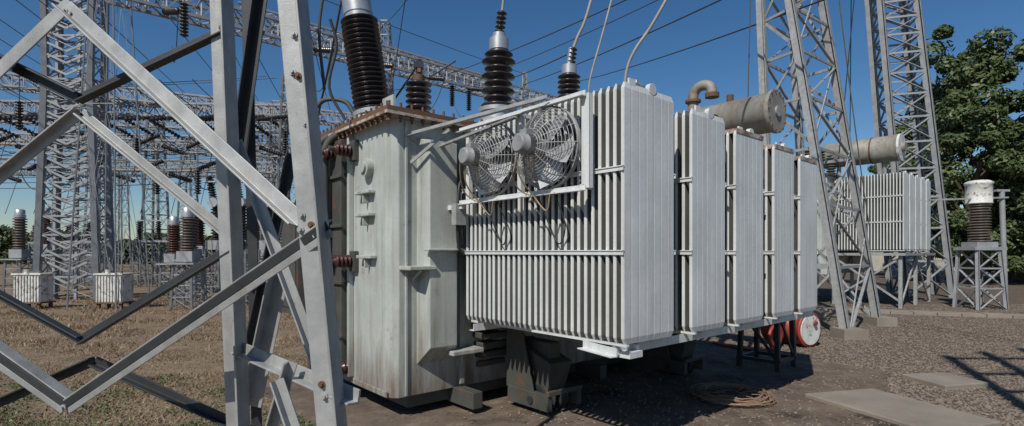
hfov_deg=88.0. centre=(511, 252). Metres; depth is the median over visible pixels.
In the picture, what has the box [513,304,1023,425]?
gravel
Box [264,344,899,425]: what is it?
concrete apron
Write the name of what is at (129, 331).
dry grass
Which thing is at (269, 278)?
braces
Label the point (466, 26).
sky
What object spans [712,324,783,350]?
red hose
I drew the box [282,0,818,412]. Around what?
power transformer
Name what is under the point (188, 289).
current transformer
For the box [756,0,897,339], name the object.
lattice tower
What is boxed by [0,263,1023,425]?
ground
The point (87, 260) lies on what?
disconnector switch
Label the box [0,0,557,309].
steel gantry
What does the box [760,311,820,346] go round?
red drum
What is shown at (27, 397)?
green weeds
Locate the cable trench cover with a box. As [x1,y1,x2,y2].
[822,307,1023,318]
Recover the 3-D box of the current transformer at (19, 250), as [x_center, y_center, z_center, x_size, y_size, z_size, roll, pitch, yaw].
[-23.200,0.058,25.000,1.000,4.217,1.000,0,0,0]
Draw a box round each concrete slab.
[805,388,1000,425]
[902,372,987,389]
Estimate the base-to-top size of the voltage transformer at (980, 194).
4.924 m
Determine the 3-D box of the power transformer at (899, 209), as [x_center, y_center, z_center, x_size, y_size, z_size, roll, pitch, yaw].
[14.989,-1.699,23.456,5.300,7.698,5.000,0,0,-41]
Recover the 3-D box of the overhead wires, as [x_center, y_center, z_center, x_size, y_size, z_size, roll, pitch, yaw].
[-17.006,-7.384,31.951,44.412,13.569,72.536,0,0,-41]
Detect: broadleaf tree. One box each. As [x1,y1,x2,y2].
[867,24,1023,279]
[899,88,1023,283]
[962,141,1023,272]
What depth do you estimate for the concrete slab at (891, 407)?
7.00 m
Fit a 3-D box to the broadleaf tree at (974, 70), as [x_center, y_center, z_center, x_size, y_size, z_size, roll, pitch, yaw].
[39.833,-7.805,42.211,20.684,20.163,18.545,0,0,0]
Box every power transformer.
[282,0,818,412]
[805,133,935,308]
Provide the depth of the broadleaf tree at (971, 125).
35.07 m
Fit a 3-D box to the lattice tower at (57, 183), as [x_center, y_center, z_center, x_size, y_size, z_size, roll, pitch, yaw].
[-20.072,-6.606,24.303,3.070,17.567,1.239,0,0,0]
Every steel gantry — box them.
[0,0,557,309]
[0,73,294,279]
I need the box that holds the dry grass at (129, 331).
[0,295,307,425]
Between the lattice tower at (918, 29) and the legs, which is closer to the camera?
the legs
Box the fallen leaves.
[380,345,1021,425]
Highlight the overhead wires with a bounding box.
[0,0,869,229]
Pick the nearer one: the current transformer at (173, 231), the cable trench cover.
the cable trench cover
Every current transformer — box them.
[0,209,32,294]
[31,208,61,290]
[156,216,185,300]
[167,207,204,309]
[172,215,206,304]
[189,218,210,291]
[247,220,260,266]
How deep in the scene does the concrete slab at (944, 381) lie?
8.58 m
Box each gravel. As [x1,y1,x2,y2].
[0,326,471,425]
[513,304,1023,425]
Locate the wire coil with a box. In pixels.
[690,382,776,407]
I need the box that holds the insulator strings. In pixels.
[0,0,484,193]
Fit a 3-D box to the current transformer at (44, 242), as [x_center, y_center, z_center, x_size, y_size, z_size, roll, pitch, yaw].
[-25.500,-0.142,29.000,1.000,4.616,1.000,0,0,0]
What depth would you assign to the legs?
1.94 m
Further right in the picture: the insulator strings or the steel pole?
the steel pole
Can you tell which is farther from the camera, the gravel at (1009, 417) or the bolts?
the gravel at (1009, 417)
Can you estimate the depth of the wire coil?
7.62 m
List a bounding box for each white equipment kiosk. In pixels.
[11,270,56,308]
[93,270,135,308]
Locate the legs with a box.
[209,0,346,425]
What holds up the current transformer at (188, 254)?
on the ground at (1015, 292)
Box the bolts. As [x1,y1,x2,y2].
[59,8,330,409]
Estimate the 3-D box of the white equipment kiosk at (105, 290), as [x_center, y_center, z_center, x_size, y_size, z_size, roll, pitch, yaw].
[-15.200,1.400,20.300,1.120,1.500,0.720,0,0,0]
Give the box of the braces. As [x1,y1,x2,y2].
[0,0,360,425]
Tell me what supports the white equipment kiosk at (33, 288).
on the ground at (1015, 292)
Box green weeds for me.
[0,371,314,425]
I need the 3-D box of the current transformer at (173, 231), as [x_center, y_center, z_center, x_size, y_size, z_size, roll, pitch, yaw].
[-15.300,0.259,24.000,1.000,3.817,1.000,0,0,0]
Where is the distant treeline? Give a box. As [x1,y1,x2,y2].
[0,224,280,263]
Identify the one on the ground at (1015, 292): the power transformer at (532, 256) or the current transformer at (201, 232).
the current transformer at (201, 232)
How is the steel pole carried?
on the ground at (1015, 292)
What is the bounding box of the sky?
[0,0,1023,240]
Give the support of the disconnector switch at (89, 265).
on the ground at (1015, 292)
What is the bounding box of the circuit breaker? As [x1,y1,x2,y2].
[202,176,272,300]
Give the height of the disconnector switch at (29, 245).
4.196 m
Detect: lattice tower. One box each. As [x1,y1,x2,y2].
[32,0,114,300]
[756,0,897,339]
[864,0,953,297]
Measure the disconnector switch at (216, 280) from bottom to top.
4.196 m
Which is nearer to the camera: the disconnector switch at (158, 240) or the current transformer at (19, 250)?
the current transformer at (19, 250)
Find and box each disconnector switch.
[27,224,67,282]
[47,223,88,283]
[64,221,117,285]
[131,220,182,286]
[215,223,262,283]
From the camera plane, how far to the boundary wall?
62.00 m
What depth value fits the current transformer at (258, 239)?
27.93 m
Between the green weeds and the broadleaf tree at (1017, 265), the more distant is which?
the broadleaf tree at (1017, 265)
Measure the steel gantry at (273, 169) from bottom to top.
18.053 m
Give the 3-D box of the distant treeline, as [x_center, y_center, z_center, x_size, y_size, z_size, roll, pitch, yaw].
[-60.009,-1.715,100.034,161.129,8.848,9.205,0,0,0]
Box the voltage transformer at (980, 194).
[952,180,1008,309]
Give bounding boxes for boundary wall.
[871,251,1008,270]
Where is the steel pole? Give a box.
[929,189,1009,308]
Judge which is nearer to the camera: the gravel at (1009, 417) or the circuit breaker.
the gravel at (1009, 417)

